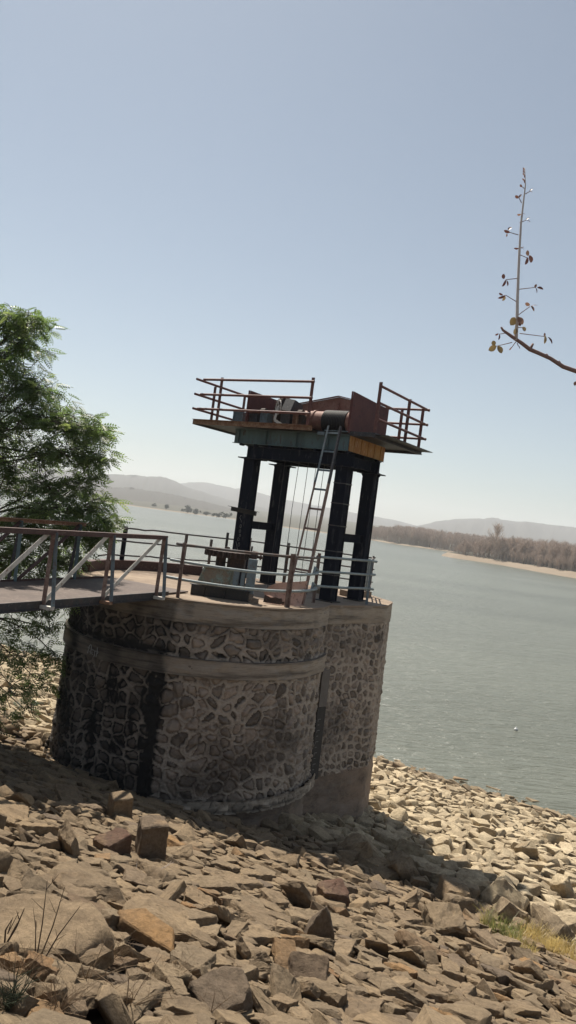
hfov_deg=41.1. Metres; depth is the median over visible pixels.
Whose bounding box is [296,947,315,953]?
rock
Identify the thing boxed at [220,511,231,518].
lakeside bush
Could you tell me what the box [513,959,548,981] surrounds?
rock
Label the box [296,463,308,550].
hoist cable
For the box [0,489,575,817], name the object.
water
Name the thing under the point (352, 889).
rock
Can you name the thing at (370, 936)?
rock
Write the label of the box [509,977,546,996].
rock
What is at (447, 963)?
rock
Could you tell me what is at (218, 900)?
rock
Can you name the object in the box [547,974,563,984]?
rock
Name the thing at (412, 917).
rock
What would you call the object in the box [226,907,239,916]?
rock
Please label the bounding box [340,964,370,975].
rock
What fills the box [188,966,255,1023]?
rock
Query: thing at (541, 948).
rock
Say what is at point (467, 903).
rock
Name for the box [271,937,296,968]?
rock
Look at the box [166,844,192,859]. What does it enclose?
rock
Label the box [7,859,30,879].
rock
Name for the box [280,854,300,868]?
rock
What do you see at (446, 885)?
rock
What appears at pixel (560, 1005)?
rock
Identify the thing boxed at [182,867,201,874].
rock
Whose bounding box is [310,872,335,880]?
rock
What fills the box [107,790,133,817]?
rock
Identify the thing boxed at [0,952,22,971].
rock
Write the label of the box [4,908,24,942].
dry weed
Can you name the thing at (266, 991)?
rock
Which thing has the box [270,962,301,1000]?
rock
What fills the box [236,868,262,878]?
rock
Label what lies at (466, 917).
rock
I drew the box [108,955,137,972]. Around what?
rock
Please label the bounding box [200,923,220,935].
rock
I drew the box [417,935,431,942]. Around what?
rock
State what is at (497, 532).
bare tree
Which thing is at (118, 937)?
rock
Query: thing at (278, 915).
rock
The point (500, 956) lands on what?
rock
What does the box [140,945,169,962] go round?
rock
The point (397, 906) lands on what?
rock
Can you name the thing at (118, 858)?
rock
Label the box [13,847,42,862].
rock
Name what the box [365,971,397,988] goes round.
rock
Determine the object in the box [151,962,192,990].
rock
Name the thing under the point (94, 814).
rock
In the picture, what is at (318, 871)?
rock
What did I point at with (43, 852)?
rock
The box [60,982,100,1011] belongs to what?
rock
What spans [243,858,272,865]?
rock
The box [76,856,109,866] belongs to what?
rock
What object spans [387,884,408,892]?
rock
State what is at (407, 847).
rock
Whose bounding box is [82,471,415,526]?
hills
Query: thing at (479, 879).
rock
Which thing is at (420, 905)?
rock
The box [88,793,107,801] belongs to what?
rock
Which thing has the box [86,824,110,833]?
rock
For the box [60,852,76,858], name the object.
rock
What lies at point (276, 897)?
rock
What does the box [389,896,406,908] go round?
rock
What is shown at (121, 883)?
rock
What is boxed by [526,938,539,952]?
rock
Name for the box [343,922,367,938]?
rock
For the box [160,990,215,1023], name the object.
rock
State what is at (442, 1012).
rock
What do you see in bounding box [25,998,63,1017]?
rock
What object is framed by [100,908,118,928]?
rock
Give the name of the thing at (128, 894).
rock
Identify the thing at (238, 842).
rock
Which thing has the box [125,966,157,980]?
rock
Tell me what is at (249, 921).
rock
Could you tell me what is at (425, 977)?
rock
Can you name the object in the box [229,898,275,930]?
rock
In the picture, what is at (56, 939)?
dry weed
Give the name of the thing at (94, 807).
rock
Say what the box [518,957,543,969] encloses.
rock
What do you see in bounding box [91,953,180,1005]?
dry weed
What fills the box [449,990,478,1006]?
rock
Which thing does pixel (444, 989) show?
rock
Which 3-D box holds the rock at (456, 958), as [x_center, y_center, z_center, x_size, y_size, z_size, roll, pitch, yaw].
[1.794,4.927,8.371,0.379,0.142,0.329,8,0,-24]
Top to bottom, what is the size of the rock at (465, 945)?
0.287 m
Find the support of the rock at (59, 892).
on the riprap
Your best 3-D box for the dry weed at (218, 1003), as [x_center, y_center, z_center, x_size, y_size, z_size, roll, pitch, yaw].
[-0.450,3.092,4.881,0.392,0.214,0.080,7,0,9]
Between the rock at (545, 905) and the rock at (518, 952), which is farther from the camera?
the rock at (545, 905)
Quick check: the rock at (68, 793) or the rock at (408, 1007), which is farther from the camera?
the rock at (68, 793)
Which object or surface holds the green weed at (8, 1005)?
on the riprap
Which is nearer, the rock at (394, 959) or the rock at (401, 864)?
the rock at (394, 959)
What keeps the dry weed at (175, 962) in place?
on the rock at (132, 972)
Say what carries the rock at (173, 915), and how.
on the embankment
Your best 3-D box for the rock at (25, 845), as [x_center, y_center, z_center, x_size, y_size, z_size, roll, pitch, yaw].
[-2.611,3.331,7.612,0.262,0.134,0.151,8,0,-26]
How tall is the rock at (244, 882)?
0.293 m
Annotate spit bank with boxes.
[442,552,575,577]
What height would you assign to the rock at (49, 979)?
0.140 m
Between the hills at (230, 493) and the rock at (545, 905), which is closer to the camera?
the rock at (545, 905)
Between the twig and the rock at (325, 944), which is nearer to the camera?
the twig
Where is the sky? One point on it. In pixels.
(325, 191)
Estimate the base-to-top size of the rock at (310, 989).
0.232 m
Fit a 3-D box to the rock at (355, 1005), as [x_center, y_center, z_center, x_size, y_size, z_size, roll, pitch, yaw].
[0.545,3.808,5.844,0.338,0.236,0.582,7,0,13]
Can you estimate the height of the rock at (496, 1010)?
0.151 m
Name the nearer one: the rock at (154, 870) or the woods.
the rock at (154, 870)
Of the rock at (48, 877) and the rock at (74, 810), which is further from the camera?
the rock at (74, 810)
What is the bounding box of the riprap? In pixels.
[0,644,575,1023]
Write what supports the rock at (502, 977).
on the riprap
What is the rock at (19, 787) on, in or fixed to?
on the riprap
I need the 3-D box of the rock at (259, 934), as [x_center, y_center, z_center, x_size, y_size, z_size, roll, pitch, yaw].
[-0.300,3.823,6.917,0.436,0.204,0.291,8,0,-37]
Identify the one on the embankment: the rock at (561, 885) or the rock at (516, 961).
the rock at (561, 885)
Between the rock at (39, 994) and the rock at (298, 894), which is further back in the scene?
the rock at (298, 894)
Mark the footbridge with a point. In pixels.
(18, 594)
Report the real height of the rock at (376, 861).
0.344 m
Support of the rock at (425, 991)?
on the embankment
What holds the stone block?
on the intake tower
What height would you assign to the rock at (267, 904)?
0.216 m
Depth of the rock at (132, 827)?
10.12 m
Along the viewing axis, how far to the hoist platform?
18.27 m
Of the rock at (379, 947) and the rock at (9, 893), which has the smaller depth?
the rock at (9, 893)
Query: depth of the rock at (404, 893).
12.14 m
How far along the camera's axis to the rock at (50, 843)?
7.95 m
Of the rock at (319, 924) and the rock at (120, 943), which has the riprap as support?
the rock at (120, 943)
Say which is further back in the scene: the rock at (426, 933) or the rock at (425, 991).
the rock at (426, 933)
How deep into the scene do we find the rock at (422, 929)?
9.56 m
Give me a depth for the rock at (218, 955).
5.96 m
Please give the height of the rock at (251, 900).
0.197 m
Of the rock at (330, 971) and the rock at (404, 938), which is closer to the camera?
the rock at (330, 971)
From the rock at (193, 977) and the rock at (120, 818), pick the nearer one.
the rock at (193, 977)
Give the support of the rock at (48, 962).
on the embankment
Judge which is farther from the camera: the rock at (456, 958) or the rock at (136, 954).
the rock at (456, 958)
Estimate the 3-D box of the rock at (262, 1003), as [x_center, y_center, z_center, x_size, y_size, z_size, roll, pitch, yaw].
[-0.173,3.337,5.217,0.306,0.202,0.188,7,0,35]
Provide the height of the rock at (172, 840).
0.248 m
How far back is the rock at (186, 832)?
10.83 m
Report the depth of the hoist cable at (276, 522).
18.34 m
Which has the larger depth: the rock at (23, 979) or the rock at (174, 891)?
the rock at (174, 891)
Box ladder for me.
[294,426,341,604]
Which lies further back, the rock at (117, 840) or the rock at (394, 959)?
the rock at (117, 840)
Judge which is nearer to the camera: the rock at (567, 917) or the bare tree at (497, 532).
the rock at (567, 917)
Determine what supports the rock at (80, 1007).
on the embankment
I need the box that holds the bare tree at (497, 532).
[486,523,504,558]
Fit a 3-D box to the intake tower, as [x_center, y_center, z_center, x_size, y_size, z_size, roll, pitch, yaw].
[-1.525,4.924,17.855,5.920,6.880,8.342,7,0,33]
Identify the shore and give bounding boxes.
[11,489,457,551]
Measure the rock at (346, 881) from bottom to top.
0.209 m
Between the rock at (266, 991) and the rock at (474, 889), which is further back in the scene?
the rock at (474, 889)
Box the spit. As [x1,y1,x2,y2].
[450,552,575,571]
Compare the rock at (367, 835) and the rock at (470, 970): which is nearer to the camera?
the rock at (470, 970)
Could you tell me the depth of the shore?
621.11 m
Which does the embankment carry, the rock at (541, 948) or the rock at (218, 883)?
the rock at (218, 883)
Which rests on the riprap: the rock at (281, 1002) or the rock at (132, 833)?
the rock at (132, 833)
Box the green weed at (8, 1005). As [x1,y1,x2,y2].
[0,963,42,1011]
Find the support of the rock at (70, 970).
on the rock at (49, 979)
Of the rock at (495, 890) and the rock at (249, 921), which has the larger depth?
the rock at (495, 890)
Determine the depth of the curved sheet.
15.39 m
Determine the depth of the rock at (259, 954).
6.25 m
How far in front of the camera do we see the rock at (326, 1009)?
5.46 m
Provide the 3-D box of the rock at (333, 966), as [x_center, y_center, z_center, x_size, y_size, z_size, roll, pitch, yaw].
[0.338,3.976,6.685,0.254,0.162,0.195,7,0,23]
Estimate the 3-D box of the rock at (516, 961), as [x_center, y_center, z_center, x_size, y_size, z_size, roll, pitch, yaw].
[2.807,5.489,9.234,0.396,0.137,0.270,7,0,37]
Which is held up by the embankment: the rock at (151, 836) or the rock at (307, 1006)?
the rock at (151, 836)
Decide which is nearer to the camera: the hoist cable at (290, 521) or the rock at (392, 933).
the rock at (392, 933)
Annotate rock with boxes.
[0,797,29,821]
[0,887,8,897]
[0,893,114,962]
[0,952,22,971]
[0,980,39,1016]
[3,879,22,890]
[4,792,33,806]
[4,813,15,826]
[6,890,33,896]
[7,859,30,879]
[9,835,19,841]
[12,841,38,849]
[12,968,29,975]
[13,820,59,836]
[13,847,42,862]
[14,783,38,792]
[17,974,33,995]
[20,868,58,892]
[20,889,57,895]
[21,951,58,981]
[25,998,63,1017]
[31,981,67,1002]
[32,847,55,858]
[38,873,52,883]
[39,836,61,851]
[40,857,60,868]
[43,952,59,959]
[45,974,63,984]
[47,862,125,904]
[47,959,81,987]
[52,889,68,899]
[54,783,83,802]
[55,806,81,813]
[57,881,96,900]
[58,819,81,856]
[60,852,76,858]
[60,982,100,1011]
[64,1000,88,1019]
[67,893,105,910]
[70,805,101,817]
[72,799,104,811]
[73,829,90,838]
[75,978,134,1005]
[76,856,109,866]
[78,861,90,866]
[78,943,113,970]
[78,965,109,979]
[80,850,100,856]
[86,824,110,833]
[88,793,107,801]
[93,827,131,854]
[96,895,103,900]
[98,899,112,908]
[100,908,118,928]
[104,969,128,984]
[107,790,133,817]
[107,900,126,909]
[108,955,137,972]
[109,853,134,864]
[111,822,136,831]
[111,930,130,942]
[113,814,135,823]
[113,944,150,962]
[114,877,136,891]
[114,940,125,948]
[114,978,170,1022]
[116,908,174,953]
[120,887,134,900]
[121,868,152,886]
[122,852,142,859]
[122,891,200,941]
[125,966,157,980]
[126,827,136,840]
[134,858,190,881]
[135,815,168,861]
[135,962,152,971]
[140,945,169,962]
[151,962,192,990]
[160,880,186,900]
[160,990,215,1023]
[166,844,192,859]
[166,974,189,995]
[167,835,184,846]
[168,879,191,885]
[170,942,215,977]
[172,823,198,841]
[172,960,196,991]
[181,901,196,907]
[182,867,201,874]
[182,907,217,926]
[183,884,213,905]
[188,874,240,893]
[188,928,217,949]
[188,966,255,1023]
[191,903,245,925]
[197,887,222,905]
[199,946,226,959]
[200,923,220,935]
[204,867,263,889]
[210,859,240,873]
[210,933,233,951]
[212,958,233,968]
[225,940,271,962]
[226,835,247,849]
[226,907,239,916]
[226,920,248,937]
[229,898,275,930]
[233,958,252,966]
[234,894,265,908]
[235,933,251,959]
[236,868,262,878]
[240,924,280,946]
[241,964,258,980]
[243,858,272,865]
[246,919,270,929]
[247,959,270,974]
[248,980,270,995]
[249,982,270,1011]
[250,986,277,1015]
[253,869,275,880]
[253,897,285,913]
[255,850,276,861]
[258,887,289,907]
[267,910,291,923]
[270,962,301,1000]
[270,992,298,1012]
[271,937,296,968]
[275,919,303,935]
[277,812,303,827]
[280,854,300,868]
[280,881,315,908]
[280,934,309,948]
[282,889,313,897]
[286,1003,311,1019]
[288,951,328,980]
[295,876,317,887]
[295,908,345,930]
[296,933,334,953]
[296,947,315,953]
[296,975,346,1007]
[297,921,306,930]
[299,1000,313,1012]
[300,980,320,998]
[302,998,341,1018]
[304,906,334,940]
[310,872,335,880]
[311,867,331,874]
[313,895,345,911]
[316,878,349,908]
[324,873,353,884]
[328,968,339,979]
[329,962,340,970]
[331,938,356,957]
[333,959,346,967]
[337,833,378,857]
[340,915,352,922]
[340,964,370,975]
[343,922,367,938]
[343,984,367,996]
[343,991,383,1017]
[344,882,357,893]
[345,922,375,939]
[354,945,387,963]
[356,830,373,842]
[356,958,392,971]
[357,855,386,867]
[357,950,382,963]
[365,939,388,957]
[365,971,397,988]
[370,928,395,937]
[371,828,406,850]
[373,907,394,921]
[373,931,398,946]
[379,977,428,1007]
[380,1002,405,1014]
[383,962,417,979]
[385,850,419,883]
[385,948,426,967]
[386,886,407,895]
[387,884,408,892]
[388,954,417,967]
[388,971,412,980]
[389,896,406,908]
[390,900,403,909]
[391,974,414,988]
[392,998,421,1013]
[393,910,422,925]
[394,929,448,960]
[395,838,420,855]
[400,888,423,903]
[407,855,428,868]
[413,979,441,990]
[413,982,448,1002]
[414,924,435,934]
[417,862,456,884]
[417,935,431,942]
[417,970,436,986]
[418,902,424,911]
[421,901,468,942]
[422,930,436,940]
[425,969,439,974]
[426,833,453,851]
[429,1006,451,1014]
[430,984,449,993]
[431,973,460,991]
[434,874,470,899]
[437,876,479,899]
[439,953,468,969]
[440,860,458,871]
[441,955,460,972]
[442,893,477,912]
[442,969,465,982]
[443,936,471,951]
[447,994,474,1004]
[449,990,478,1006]
[454,946,477,967]
[455,868,489,892]
[455,985,476,996]
[460,982,489,998]
[461,964,495,981]
[462,912,479,922]
[463,993,504,1018]
[464,976,506,995]
[470,928,498,949]
[478,963,513,985]
[479,876,529,910]
[479,951,502,968]
[482,949,511,960]
[491,933,520,946]
[492,896,527,922]
[493,992,512,1001]
[500,1000,541,1017]
[507,946,539,963]
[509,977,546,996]
[511,959,521,963]
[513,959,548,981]
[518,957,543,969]
[526,901,555,916]
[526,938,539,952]
[528,903,575,942]
[529,943,546,951]
[531,979,553,990]
[542,963,561,975]
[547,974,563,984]
[548,997,571,1016]
[550,873,575,898]
[554,899,575,911]
[554,909,575,934]
[556,962,575,972]
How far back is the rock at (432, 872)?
13.74 m
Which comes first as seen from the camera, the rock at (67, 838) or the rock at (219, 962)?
the rock at (219, 962)
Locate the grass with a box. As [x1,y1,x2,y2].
[474,905,575,960]
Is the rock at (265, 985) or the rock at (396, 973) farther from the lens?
the rock at (396, 973)
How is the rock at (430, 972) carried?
on the riprap
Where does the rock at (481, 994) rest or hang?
on the riprap
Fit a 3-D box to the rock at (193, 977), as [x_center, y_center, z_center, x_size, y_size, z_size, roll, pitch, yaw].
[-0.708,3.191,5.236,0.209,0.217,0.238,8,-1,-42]
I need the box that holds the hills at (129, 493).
[0,476,262,514]
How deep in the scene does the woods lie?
357.10 m
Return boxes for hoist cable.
[267,464,284,587]
[282,465,298,582]
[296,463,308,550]
[300,464,316,580]
[312,465,324,548]
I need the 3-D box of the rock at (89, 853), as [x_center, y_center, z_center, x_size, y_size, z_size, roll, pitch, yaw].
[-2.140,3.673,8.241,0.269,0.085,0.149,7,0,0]
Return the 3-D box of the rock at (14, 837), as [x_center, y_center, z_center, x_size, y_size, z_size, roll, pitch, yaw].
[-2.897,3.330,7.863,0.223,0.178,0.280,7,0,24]
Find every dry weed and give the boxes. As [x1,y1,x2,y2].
[0,937,56,977]
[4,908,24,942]
[31,963,97,1016]
[33,874,79,956]
[43,930,137,994]
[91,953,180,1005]
[93,921,140,960]
[138,939,201,983]
[188,982,245,1013]
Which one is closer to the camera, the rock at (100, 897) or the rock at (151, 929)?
the rock at (151, 929)
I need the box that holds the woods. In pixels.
[371,524,575,570]
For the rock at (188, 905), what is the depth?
6.93 m
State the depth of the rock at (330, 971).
6.47 m
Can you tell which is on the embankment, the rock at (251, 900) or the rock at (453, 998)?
the rock at (453, 998)
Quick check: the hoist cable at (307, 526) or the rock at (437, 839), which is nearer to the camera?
the rock at (437, 839)
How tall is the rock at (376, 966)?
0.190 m
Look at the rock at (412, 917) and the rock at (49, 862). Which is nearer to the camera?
the rock at (49, 862)
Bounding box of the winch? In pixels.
[232,398,348,432]
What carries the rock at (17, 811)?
on the embankment
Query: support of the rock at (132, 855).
on the riprap
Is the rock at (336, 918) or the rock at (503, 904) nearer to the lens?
the rock at (336, 918)
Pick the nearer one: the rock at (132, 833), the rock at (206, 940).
the rock at (206, 940)
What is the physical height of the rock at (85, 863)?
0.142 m
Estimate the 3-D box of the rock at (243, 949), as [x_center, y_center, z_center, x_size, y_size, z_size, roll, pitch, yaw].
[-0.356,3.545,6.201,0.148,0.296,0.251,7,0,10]
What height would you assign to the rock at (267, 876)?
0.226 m
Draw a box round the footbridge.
[0,517,187,613]
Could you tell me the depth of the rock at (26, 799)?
9.40 m
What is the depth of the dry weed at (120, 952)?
5.14 m
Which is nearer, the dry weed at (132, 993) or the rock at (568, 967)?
the dry weed at (132, 993)
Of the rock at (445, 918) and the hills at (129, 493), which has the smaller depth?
the rock at (445, 918)
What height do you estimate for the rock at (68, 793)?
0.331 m
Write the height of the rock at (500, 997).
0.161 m
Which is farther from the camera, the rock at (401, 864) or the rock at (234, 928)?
the rock at (401, 864)
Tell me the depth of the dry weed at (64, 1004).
4.21 m
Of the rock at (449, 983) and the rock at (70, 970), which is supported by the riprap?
the rock at (449, 983)
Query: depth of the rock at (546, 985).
8.42 m
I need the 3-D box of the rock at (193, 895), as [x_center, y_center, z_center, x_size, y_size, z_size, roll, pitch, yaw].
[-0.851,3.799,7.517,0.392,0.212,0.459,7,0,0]
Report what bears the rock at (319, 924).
on the embankment
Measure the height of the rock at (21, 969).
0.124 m
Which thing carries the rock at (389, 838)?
on the embankment
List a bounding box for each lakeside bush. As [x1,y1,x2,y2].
[181,505,193,512]
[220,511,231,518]
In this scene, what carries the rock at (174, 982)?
on the embankment
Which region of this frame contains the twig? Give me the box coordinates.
[489,168,575,385]
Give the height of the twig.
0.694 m
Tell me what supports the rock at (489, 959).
on the riprap
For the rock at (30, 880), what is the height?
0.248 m
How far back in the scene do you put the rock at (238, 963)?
5.90 m
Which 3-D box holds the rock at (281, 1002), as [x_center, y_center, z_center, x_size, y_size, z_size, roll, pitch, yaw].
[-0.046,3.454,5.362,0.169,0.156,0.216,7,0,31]
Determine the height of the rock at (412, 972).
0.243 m
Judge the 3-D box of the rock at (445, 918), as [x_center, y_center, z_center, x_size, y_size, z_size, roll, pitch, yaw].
[2.031,5.405,10.018,0.573,0.500,0.490,7,0,-10]
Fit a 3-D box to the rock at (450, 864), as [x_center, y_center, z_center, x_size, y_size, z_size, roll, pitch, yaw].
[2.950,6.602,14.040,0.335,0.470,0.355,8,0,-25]
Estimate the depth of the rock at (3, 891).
5.84 m
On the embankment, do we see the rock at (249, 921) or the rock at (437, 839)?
the rock at (437, 839)
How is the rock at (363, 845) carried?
on the embankment
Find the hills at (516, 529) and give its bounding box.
[407,518,575,545]
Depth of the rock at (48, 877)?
6.57 m
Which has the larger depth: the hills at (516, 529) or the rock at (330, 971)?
the hills at (516, 529)
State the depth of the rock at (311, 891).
9.31 m
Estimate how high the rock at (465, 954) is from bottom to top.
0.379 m
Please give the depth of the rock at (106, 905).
6.38 m
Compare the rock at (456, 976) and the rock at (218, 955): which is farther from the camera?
the rock at (456, 976)
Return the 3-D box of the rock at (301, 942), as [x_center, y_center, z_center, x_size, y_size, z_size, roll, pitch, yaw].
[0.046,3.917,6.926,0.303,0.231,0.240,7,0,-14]
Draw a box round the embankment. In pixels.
[0,713,554,1023]
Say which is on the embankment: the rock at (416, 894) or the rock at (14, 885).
the rock at (416, 894)
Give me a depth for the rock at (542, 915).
11.94 m
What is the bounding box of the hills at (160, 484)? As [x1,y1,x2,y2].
[1,464,288,513]
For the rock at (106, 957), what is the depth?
4.96 m
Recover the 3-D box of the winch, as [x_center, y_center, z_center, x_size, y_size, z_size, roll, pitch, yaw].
[0.218,-2.331,18.410,3.273,0.865,1.020,7,0,34]
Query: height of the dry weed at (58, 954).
0.335 m
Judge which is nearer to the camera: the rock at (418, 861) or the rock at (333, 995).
the rock at (333, 995)
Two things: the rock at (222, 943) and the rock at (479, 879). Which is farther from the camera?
the rock at (479, 879)
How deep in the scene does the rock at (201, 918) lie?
6.73 m
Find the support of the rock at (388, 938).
on the embankment
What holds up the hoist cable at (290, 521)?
hanging from the hoist platform
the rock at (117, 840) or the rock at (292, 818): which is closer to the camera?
the rock at (117, 840)
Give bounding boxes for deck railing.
[98,526,377,606]
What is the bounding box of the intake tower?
[43,559,392,826]
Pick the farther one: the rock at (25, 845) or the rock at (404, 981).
the rock at (25, 845)
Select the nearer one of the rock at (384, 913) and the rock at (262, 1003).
the rock at (262, 1003)
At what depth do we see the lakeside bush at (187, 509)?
706.88 m
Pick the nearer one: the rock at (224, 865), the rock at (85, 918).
the rock at (85, 918)
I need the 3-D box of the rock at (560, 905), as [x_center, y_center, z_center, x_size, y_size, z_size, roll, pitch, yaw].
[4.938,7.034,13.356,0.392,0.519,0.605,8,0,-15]
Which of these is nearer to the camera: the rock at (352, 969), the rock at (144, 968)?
the rock at (144, 968)
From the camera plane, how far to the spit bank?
330.01 m
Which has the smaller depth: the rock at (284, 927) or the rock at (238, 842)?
the rock at (284, 927)
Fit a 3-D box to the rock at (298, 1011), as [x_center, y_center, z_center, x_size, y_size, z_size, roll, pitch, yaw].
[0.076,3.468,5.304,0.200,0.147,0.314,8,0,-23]
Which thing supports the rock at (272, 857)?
on the riprap
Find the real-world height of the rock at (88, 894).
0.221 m
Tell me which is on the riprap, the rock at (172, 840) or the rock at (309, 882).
the rock at (309, 882)
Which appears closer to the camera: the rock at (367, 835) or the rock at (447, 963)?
the rock at (447, 963)
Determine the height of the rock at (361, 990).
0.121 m
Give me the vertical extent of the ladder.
3.930 m
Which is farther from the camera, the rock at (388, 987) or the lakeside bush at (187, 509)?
the lakeside bush at (187, 509)
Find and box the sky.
[0,0,575,527]
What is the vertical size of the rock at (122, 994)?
0.195 m
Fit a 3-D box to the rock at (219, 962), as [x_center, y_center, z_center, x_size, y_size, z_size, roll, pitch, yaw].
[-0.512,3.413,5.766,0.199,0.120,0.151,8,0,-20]
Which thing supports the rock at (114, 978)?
on the rock at (132, 972)
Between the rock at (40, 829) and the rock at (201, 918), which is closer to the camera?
the rock at (201, 918)
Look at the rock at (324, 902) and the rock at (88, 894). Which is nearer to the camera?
the rock at (88, 894)
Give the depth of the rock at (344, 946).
7.38 m
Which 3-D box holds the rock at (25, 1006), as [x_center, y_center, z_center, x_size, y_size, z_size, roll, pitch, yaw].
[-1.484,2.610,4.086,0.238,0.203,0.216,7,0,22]
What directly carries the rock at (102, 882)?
on the embankment
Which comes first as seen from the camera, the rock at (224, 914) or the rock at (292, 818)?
the rock at (224, 914)
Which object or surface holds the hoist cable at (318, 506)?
hanging from the hoist platform
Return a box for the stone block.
[250,597,258,603]
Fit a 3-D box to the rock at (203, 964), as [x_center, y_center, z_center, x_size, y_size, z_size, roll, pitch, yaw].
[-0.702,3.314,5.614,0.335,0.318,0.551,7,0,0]
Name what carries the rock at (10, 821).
on the riprap
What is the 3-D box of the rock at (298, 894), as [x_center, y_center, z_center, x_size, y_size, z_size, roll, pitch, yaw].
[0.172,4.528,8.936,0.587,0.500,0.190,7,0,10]
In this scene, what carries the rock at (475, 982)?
on the riprap
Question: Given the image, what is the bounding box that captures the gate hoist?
[190,546,262,601]
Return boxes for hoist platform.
[192,377,432,602]
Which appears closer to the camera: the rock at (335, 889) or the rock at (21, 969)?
the rock at (21, 969)
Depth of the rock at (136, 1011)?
4.72 m
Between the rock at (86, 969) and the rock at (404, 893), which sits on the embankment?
the rock at (86, 969)
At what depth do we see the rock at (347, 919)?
8.81 m
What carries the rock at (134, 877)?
on the riprap
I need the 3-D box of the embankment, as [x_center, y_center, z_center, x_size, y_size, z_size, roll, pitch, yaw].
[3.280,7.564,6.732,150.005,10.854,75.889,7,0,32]
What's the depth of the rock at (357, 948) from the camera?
7.43 m
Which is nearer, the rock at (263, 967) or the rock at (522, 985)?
the rock at (263, 967)
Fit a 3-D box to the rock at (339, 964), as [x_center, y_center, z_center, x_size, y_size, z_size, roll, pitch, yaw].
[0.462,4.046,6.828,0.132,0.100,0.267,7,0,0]
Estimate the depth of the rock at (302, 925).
7.75 m
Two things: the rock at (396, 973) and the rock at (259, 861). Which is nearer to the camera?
the rock at (396, 973)
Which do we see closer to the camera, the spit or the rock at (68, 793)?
the rock at (68, 793)
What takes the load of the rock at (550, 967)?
on the embankment
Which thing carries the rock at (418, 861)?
on the embankment
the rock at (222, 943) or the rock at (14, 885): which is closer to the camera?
the rock at (14, 885)
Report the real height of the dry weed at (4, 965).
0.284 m
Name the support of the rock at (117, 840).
on the embankment
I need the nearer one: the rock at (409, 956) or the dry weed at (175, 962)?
the dry weed at (175, 962)
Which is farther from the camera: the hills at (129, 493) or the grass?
the hills at (129, 493)
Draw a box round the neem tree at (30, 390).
[0,302,135,737]
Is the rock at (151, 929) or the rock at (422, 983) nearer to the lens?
the rock at (151, 929)
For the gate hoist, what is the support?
on the intake tower
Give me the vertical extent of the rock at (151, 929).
0.162 m
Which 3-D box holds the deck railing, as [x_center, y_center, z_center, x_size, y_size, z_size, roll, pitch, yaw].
[-0.600,1.237,17.887,7.214,1.150,5.199,8,-1,-42]
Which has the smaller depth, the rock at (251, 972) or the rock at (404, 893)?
the rock at (251, 972)
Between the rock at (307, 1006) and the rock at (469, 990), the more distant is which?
the rock at (469, 990)
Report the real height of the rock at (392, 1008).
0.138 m
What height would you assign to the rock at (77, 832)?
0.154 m
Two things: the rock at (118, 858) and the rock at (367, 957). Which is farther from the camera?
the rock at (118, 858)
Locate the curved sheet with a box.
[263,581,307,605]
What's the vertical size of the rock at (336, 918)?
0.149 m
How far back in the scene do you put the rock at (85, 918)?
5.16 m
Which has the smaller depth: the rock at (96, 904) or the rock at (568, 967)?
the rock at (96, 904)
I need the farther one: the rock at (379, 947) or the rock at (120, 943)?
the rock at (379, 947)
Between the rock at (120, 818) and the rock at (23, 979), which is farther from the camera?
the rock at (120, 818)
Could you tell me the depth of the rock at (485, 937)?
10.01 m
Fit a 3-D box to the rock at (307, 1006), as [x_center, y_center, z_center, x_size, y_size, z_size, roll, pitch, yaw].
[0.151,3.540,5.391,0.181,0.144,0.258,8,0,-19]
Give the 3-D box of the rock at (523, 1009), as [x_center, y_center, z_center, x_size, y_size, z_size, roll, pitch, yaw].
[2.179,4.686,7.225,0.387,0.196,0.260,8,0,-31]
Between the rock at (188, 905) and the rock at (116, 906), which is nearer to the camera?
the rock at (116, 906)
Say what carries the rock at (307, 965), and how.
on the riprap
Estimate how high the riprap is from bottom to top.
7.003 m
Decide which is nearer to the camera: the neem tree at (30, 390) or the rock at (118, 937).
the rock at (118, 937)
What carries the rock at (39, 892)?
on the rock
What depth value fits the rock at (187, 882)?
7.85 m

